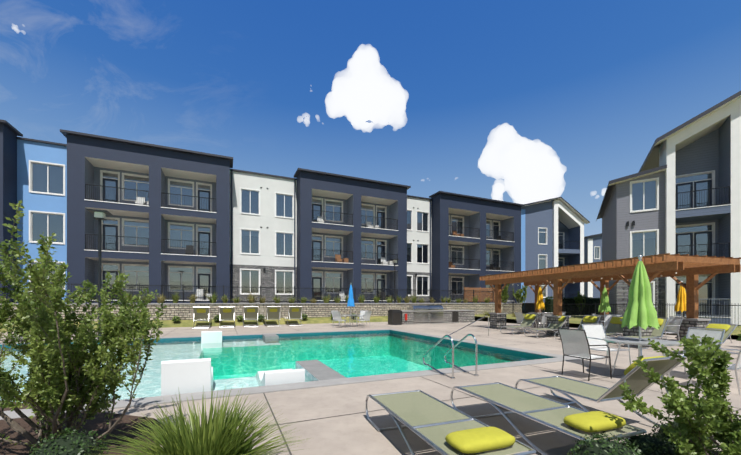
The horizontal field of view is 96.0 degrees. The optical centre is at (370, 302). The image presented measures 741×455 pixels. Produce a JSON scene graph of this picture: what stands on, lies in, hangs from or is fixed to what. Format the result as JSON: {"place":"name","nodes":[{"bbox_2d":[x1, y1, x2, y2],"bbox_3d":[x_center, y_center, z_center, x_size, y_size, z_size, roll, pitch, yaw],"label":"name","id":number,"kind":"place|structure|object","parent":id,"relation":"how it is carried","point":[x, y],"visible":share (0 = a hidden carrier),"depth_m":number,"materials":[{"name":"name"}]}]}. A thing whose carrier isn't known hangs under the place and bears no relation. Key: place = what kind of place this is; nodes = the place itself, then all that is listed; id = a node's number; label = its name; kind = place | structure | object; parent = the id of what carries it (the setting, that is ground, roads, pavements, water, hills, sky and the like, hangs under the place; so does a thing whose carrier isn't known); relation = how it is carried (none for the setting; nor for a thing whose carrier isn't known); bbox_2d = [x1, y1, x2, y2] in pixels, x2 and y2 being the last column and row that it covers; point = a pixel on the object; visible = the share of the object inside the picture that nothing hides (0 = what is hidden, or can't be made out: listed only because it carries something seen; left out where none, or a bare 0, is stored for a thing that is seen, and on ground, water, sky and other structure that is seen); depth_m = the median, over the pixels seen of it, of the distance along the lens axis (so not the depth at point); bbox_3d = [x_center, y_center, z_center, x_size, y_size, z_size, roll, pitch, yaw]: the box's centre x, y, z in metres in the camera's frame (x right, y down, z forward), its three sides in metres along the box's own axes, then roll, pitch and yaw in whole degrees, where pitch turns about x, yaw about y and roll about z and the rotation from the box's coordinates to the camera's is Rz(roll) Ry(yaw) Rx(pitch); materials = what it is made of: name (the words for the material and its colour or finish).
{"place":"outdoors","nodes":[
{"label":"outdoors","id":0,"kind":"place"},
{"bbox_2d":[87,209,111,339],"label":"lamp post","id":1,"kind":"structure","parent":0,"point":[99,215],"depth_m":12.87,"materials":[{"name":"metal"}]},
{"bbox_2d":[0,321,740,454],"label":"pool deck","id":2,"kind":"structure","parent":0,"point":[331,420],"depth_m":5.00,"materials":[{"name":"concrete"}]},
{"bbox_2d":[192,307,211,328],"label":"lounge chair","id":3,"kind":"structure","parent":2,"relation":"on","point":[201,313],"depth_m":19.21,"materials":[{"name":"metal"}]},
{"bbox_2d":[219,307,234,327],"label":"lounge chair","id":4,"kind":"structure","parent":2,"relation":"on","point":[226,313],"depth_m":19.76,"materials":[{"name":"metal"}]},
{"bbox_2d":[242,306,258,326],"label":"lounge chair","id":5,"kind":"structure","parent":2,"relation":"on","point":[250,312],"depth_m":20.27,"materials":[{"name":"metal"}]},
{"bbox_2d":[262,306,280,326],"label":"lounge chair","id":6,"kind":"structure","parent":2,"relation":"on","point":[272,312],"depth_m":20.84,"materials":[{"name":"metal"}]},
{"bbox_2d":[0,329,581,419],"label":"swimming pool","id":7,"kind":"structure","parent":2,"relation":"in","point":[318,373],"depth_m":11.01,"materials":[{"name":"liquid"}]},
{"bbox_2d":[161,358,213,395],"bbox_3d":[-3.426,1.356,6.386,0.720,0.805,1.920,0,0,-24],"label":"pool lounger","id":8,"kind":"object","parent":7,"relation":"on","point":[190,375],"visible":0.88,"depth_m":5.51,"materials":[{"name":"white plastic"}]},
{"bbox_2d":[201,331,221,347],"bbox_3d":[-6.492,1.437,13.701,0.720,0.644,1.920,0,0,-24],"label":"pool lounger","id":9,"kind":"object","parent":7,"relation":"on","point":[213,337],"visible":0.88,"depth_m":12.82,"materials":[{"name":"white plastic"}]},
{"bbox_2d":[0,332,541,401],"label":"pool water","id":10,"kind":"structure","parent":7,"relation":"in","point":[375,337],"depth_m":11.10,"materials":[{"name":"teal liquid"}]},
{"bbox_2d":[256,369,304,385],"bbox_3d":[-1.951,1.509,7.004,0.720,0.499,1.920,0,0,-24],"label":"pool lounger","id":11,"kind":"object","parent":7,"relation":"on","point":[277,377],"visible":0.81,"depth_m":6.16,"materials":[{"name":"white plastic"}]},
{"bbox_2d":[434,315,488,360],"bbox_3d":[3.885,1.470,14.040,2.862,1.839,0.042,0,0,-24],"label":"pool handrail","id":12,"kind":"object","parent":7,"relation":"on","point":[466,326],"visible":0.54,"depth_m":14.20,"materials":[{"name":"silver metal"}]},
{"bbox_2d":[332,311,347,327],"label":"patio chair","id":13,"kind":"object","parent":2,"relation":"on","point":[337,316],"visible":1,"depth_m":19.34,"materials":[{"name":"fabric"}]},
{"bbox_2d":[344,315,357,325],"bbox_3d":[-1.198,1.130,20.355,1.038,0.723,1.038,0,0,1],"label":"patio table","id":14,"kind":"object","parent":2,"relation":"on","point":[352,319],"visible":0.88,"depth_m":20.03,"materials":[{"name":"metal"}]},
{"bbox_2d":[347,283,354,306],"bbox_3d":[-1.191,0.146,20.361,0.462,2.685,0.458,0,0,1],"label":"patio umbrella","id":15,"kind":"object","parent":2,"relation":"on","point":[350,303],"visible":1,"depth_m":20.25,"materials":[{"name":"fabric"}]},
{"bbox_2d":[354,310,367,323],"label":"patio chair","id":16,"kind":"object","parent":2,"relation":"on","point":[362,312],"visible":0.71,"depth_m":21.39,"materials":[{"name":"fabric"}]},
{"bbox_2d":[0,400,721,454],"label":"planting bed mulch","id":17,"kind":"object","parent":2,"relation":"on","point":[99,424],"depth_m":3.81,"materials":[{"name":"brown soil"}]},
{"bbox_2d":[29,426,109,454],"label":"boxwood","id":18,"kind":"object","parent":17,"relation":"on","point":[76,443],"visible":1,"depth_m":2.69,"materials":[{"name":"green plant"}]},
{"bbox_2d":[0,200,166,448],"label":"shrub","id":19,"kind":"object","parent":17,"relation":"on","point":[70,379],"visible":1,"depth_m":3.10,"materials":[{"name":"green plant"}]},
{"bbox_2d":[91,386,308,454],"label":"ornamental grass","id":20,"kind":"object","parent":17,"relation":"on","point":[219,433],"depth_m":2.53,"materials":[{"name":"green plant"}]},
{"bbox_2d":[567,432,644,454],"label":"boxwood","id":21,"kind":"object","parent":17,"relation":"on","point":[601,446],"visible":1,"depth_m":2.55,"materials":[{"name":"green plant"}]},
{"bbox_2d":[619,430,677,454],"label":"boxwood","id":22,"kind":"object","parent":17,"relation":"on","point":[646,444],"visible":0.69,"depth_m":2.84,"materials":[{"name":"green plant"}]},
{"bbox_2d":[616,331,740,454],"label":"shrub","id":23,"kind":"object","parent":17,"relation":"on","point":[720,421],"visible":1,"depth_m":2.56,"materials":[{"name":"green plant"}]},
{"bbox_2d":[650,417,721,454],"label":"boxwood","id":24,"kind":"object","parent":17,"relation":"on","point":[660,431],"visible":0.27,"depth_m":3.14,"materials":[{"name":"green plant"}]},
{"bbox_2d":[356,311,371,325],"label":"patio chair","id":25,"kind":"object","parent":2,"relation":"on","point":[367,315],"visible":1,"depth_m":19.63,"materials":[{"name":"metal"}]},
{"bbox_2d":[387,309,401,324],"bbox_3d":[1.597,0.989,22.070,0.720,1.000,0.720,0,0,-24],"label":"trash receptacle","id":26,"kind":"object","parent":2,"relation":"on","point":[394,316],"visible":1,"depth_m":21.78,"materials":[{"name":"grey metal"}]},
{"bbox_2d":[401,305,475,324],"bbox_3d":[4.723,0.844,23.669,6.159,1.290,0.980,0,0,-24],"label":"outdoor kitchen counter","id":27,"kind":"object","parent":2,"relation":"on","point":[425,314],"visible":0.98,"depth_m":23.07,"materials":[{"name":"grey stone"}]},
{"bbox_2d":[423,335,454,378],"bbox_3d":[1.400,1.079,6.966,0.090,0.859,1.113,0,0,-24],"label":"pool handrail","id":28,"kind":"object","parent":2,"relation":"on","point":[435,345],"visible":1,"depth_m":6.75,"materials":[{"name":"silver metal"}]},
{"bbox_2d":[365,390,536,454],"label":"deck lounger","id":29,"kind":"object","parent":2,"relation":"on","point":[441,427],"visible":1,"depth_m":3.10,"materials":[{"name":"fabric"}]},
{"bbox_2d":[444,334,478,375],"bbox_3d":[1.931,1.079,7.200,0.090,0.859,1.113,0,0,-24],"label":"pool handrail","id":30,"kind":"object","parent":2,"relation":"on","point":[455,345],"visible":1,"depth_m":6.95,"materials":[{"name":"silver metal"}]},
{"bbox_2d":[500,313,537,334],"bbox_3d":[7.052,1.018,15.765,1.792,0.938,0.692,0,0,-26],"label":"lounge chair","id":31,"kind":"object","parent":2,"relation":"on","point":[529,319],"visible":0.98,"depth_m":15.87,"materials":[{"name":"fabric"}]},
{"bbox_2d":[524,315,568,337],"bbox_3d":[7.565,1.026,14.351,1.793,0.922,0.692,0,0,-19],"label":"lounge chair","id":32,"kind":"object","parent":2,"relation":"on","point":[562,319],"visible":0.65,"depth_m":14.37,"materials":[{"name":"fabric"}]},
{"bbox_2d":[450,382,646,454],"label":"deck lounger","id":33,"kind":"object","parent":2,"relation":"on","point":[575,422],"visible":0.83,"depth_m":3.48,"materials":[{"name":"fabric"}]},
{"bbox_2d":[557,328,611,380],"bbox_3d":[4.269,1.004,6.667,0.732,0.972,0.604,0,0,-19],"label":"patio chair","id":34,"kind":"object","parent":2,"relation":"on","point":[575,344],"visible":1,"depth_m":6.54,"materials":[{"name":"grey fabric"}]},
{"bbox_2d":[515,356,686,438],"bbox_3d":[2.845,1.035,4.378,0.712,0.904,1.812,0,0,-20],"label":"deck lounger","id":35,"kind":"object","parent":2,"relation":"on","point":[635,378],"visible":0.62,"depth_m":4.00,"materials":[{"name":"fabric"}]},
{"bbox_2d":[582,324,630,370],"bbox_3d":[5.408,1.004,7.668,0.604,0.972,0.732,0,0,-14],"label":"patio chair","id":36,"kind":"object","parent":2,"relation":"on","point":[596,334],"visible":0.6,"depth_m":7.91,"materials":[{"name":"fabric"}]},
{"bbox_2d":[479,253,740,345],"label":"pergola","id":37,"kind":"object","parent":2,"relation":"on","point":[691,268],"visible":0.85,"depth_m":12.56,"materials":[{"name":"brown wood"}]},
{"bbox_2d":[621,255,659,356],"bbox_3d":[5.329,0.276,6.582,0.587,2.425,0.593,0,0,1],"label":"patio umbrella","id":38,"kind":"object","parent":2,"relation":"on","point":[640,311],"visible":1,"depth_m":6.48,"materials":[{"name":"fabric"}]},
{"bbox_2d":[603,337,681,377],"bbox_3d":[5.327,1.125,6.588,1.198,0.733,1.198,0,0,1],"label":"patio table","id":39,"kind":"object","parent":2,"relation":"on","point":[633,341],"visible":0.6,"depth_m":6.44,"materials":[{"name":"metal"}]},
{"bbox_2d":[664,327,724,381],"bbox_3d":[6.392,1.004,6.606,0.732,0.972,0.604,0,0,-14],"label":"patio chair","id":40,"kind":"object","parent":2,"relation":"on","point":[716,334],"visible":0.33,"depth_m":6.68,"materials":[{"name":"fabric"}]},
{"bbox_2d":[671,323,736,352],"bbox_3d":[9.551,1.063,9.677,1.869,0.848,0.692,0,0,-14],"label":"lounge chair","id":41,"kind":"object","parent":2,"relation":"on","point":[729,328],"visible":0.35,"depth_m":9.64,"materials":[{"name":"fabric"}]},
{"bbox_2d":[690,348,740,394],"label":"patio chair","id":42,"kind":"object","parent":2,"relation":"on","point":[737,366],"visible":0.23,"depth_m":5.38,"materials":[{"name":"metal"}]},
{"bbox_2d":[0,0,740,236],"label":"sky","id":43,"kind":"structure","parent":0,"point":[514,101],"materials":[{"name":"blue"}]},
{"bbox_2d":[1,314,740,334],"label":"lawn strip","id":44,"kind":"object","parent":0,"point":[320,320],"depth_m":22.08,"materials":[{"name":"green plant"}]},
{"bbox_2d":[171,313,356,321],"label":"wall shrubs","id":45,"kind":"object","parent":44,"relation":"on","point":[216,318],"depth_m":21.57,"materials":[{"name":"green plant"}]},
{"bbox_2d":[284,306,302,325],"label":"lounge chair","id":46,"kind":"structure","parent":44,"relation":"on","point":[294,312],"depth_m":21.35,"materials":[{"name":"fabric"}]},
{"bbox_2d":[469,308,515,317],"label":"lawn grasses","id":47,"kind":"object","parent":44,"relation":"on","point":[486,313],"visible":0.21,"depth_m":27.20,"materials":[{"name":"green plant"}]},
{"bbox_2d":[493,302,740,325],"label":"pool fence","id":48,"kind":"object","parent":44,"relation":"on","point":[512,307],"visible":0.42,"depth_m":23.75,"materials":[{"name":"metal"}]},
{"bbox_2d":[596,91,740,324],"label":"apartment building","id":49,"kind":"structure","parent":44,"relation":"on","point":[679,192],"depth_m":21.29,"materials":[{"name":"white paint"}]},
{"bbox_2d":[473,326,740,353],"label":"concrete pergola pad","id":50,"kind":"object","parent":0,"point":[730,345],"visible":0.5,"depth_m":13.61,"materials":[{"name":"beige concrete"}]},
{"bbox_2d":[514,312,533,330],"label":"patio chair","id":51,"kind":"object","parent":50,"relation":"on","point":[519,317],"visible":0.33,"depth_m":17.54,"materials":[{"name":"fabric"}]},
{"bbox_2d":[535,285,544,327],"bbox_3d":[9.074,0.281,17.826,0.468,2.415,0.458,0,0,-26],"label":"patio umbrella","id":52,"kind":"object","parent":50,"relation":"on","point":[540,305],"visible":1,"depth_m":17.73,"materials":[{"name":"fabric"}]},
{"bbox_2d":[538,313,552,331],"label":"patio chair","id":53,"kind":"object","parent":50,"relation":"on","point":[543,318],"visible":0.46,"depth_m":16.62,"materials":[{"name":"fabric"}]},
{"bbox_2d":[554,315,600,339],"bbox_3d":[8.233,1.006,13.215,1.792,0.962,0.692,0,0,-22],"label":"lounge chair","id":54,"kind":"object","parent":50,"relation":"on","point":[590,319],"visible":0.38,"depth_m":13.41,"materials":[{"name":"fabric"}]},
{"bbox_2d":[598,285,611,335],"bbox_3d":[10.313,0.356,14.688,0.493,2.265,0.494,0,0,1],"label":"patio umbrella","id":55,"kind":"object","parent":50,"relation":"on","point":[604,306],"visible":0.98,"depth_m":14.60,"materials":[{"name":"fabric"}]},
{"bbox_2d":[598,314,621,336],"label":"chair","id":56,"kind":"object","parent":50,"relation":"on","point":[607,319],"visible":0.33,"depth_m":14.30,"materials":[{"name":"fabric"}]},
{"bbox_2d":[605,316,622,343],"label":"lounge chair","id":57,"kind":"object","parent":50,"relation":"on","point":[614,327],"visible":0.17,"depth_m":12.46,"materials":[{"name":"fabric"}]},
{"bbox_2d":[617,317,667,348],"bbox_3d":[9.135,1.006,11.171,1.792,0.962,0.692,0,0,-26],"label":"lounge chair","id":58,"kind":"object","parent":50,"relation":"on","point":[660,331],"visible":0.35,"depth_m":11.21,"materials":[{"name":"fabric"}]},
{"bbox_2d":[661,316,683,340],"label":"chair","id":59,"kind":"object","parent":50,"relation":"on","point":[673,324],"visible":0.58,"depth_m":12.00,"materials":[{"name":"fabric"}]},
{"bbox_2d":[674,281,685,337],"bbox_3d":[12.770,0.306,13.663,0.451,2.365,0.465,0,0,24],"label":"yellow umbrella","id":60,"kind":"object","parent":50,"relation":"on","point":[680,305],"visible":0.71,"depth_m":13.60,"materials":[{"name":"fabric"}]},
{"bbox_2d":[475,315,740,339],"bbox_3d":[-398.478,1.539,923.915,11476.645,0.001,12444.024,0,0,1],"label":"pillows","id":61,"kind":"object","parent":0,"point":[574,325],"depth_m":23.03,"materials":[{"name":"yellow fabric"}]},
{"bbox_2d":[0,303,521,321],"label":"stone retaining wall","id":62,"kind":"structure","parent":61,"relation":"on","point":[183,311],"depth_m":23.90,"materials":[{"name":"beige stone"}]},
{"bbox_2d":[521,197,589,313],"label":"apartment building","id":63,"kind":"structure","parent":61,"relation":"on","point":[552,232],"depth_m":41.28,"materials":[{"name":"blue paint"}]},
{"bbox_2d":[543,296,599,314],"bbox_3d":[20.703,0.364,33.395,6.640,1.976,1.179,0,0,-7],"label":"hedge","id":64,"kind":"object","parent":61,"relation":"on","point":[588,300],"visible":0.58,"depth_m":32.98,"materials":[{"name":"green plant"}]},
{"bbox_2d":[574,291,585,314],"bbox_3d":[20.375,0.050,32.678,1.094,2.310,1.148,0,0,14],"label":"tree","id":65,"kind":"object","parent":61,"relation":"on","point":[579,298],"visible":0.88,"depth_m":32.44,"materials":[{"name":"green plant"}]},
{"bbox_2d":[584,233,601,297],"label":"apartment building","id":66,"kind":"structure","parent":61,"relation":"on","point":[592,248],"depth_m":54.40,"materials":[{"name":"white paint"}]},
{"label":"terrace ground","id":67,"kind":"structure","parent":0,"visible":0},
{"bbox_2d":[0,290,489,302],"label":"terrace ornamental grasses","id":68,"kind":"object","parent":67,"relation":"on","point":[192,299],"visible":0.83,"depth_m":24.13,"materials":[{"name":"green plant"}]},
{"bbox_2d":[0,282,493,302],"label":"pool fence","id":69,"kind":"object","parent":67,"relation":"on","point":[459,294],"visible":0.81,"depth_m":25.55,"materials":[{"name":"metal"}]},
{"bbox_2d":[0,119,524,302],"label":"apartment building","id":70,"kind":"structure","parent":67,"relation":"on","point":[176,220],"depth_m":26.94,"materials":[{"name":"blue paint"}]},
{"bbox_2d":[391,259,399,302],"bbox_3d":[2.015,-1.731,27.611,0.600,3.600,0.600,0,0,-24],"label":"lamp post","id":71,"kind":"object","parent":67,"relation":"on","point":[394,261],"depth_m":27.57,"materials":[{"name":"metal"}]},
{"bbox_2d":[464,287,494,302],"bbox_3d":[11.301,-0.741,34.301,4.147,1.620,0.140,0,0,-24],"label":"wooden fence","id":72,"kind":"object","parent":67,"relation":"on","point":[479,290],"visible":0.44,"depth_m":34.17,"materials":[{"name":"brown wood"}]},
{"bbox_2d":[501,284,508,302],"bbox_3d":[13.830,-0.557,34.461,1.304,3.520,1.182,0,0,-33],"label":"tree","id":73,"kind":"object","parent":67,"relation":"on","point":[504,297],"visible":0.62,"depth_m":34.45,"materials":[{"name":"green plant"}]},
{"bbox_2d":[512,285,527,305],"bbox_3d":[16.413,-0.589,36.393,1.471,3.591,1.678,0,0,-19],"label":"tree","id":74,"kind":"object","parent":67,"relation":"on","point":[521,297],"visible":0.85,"depth_m":36.09,"materials":[{"name":"green plant"}]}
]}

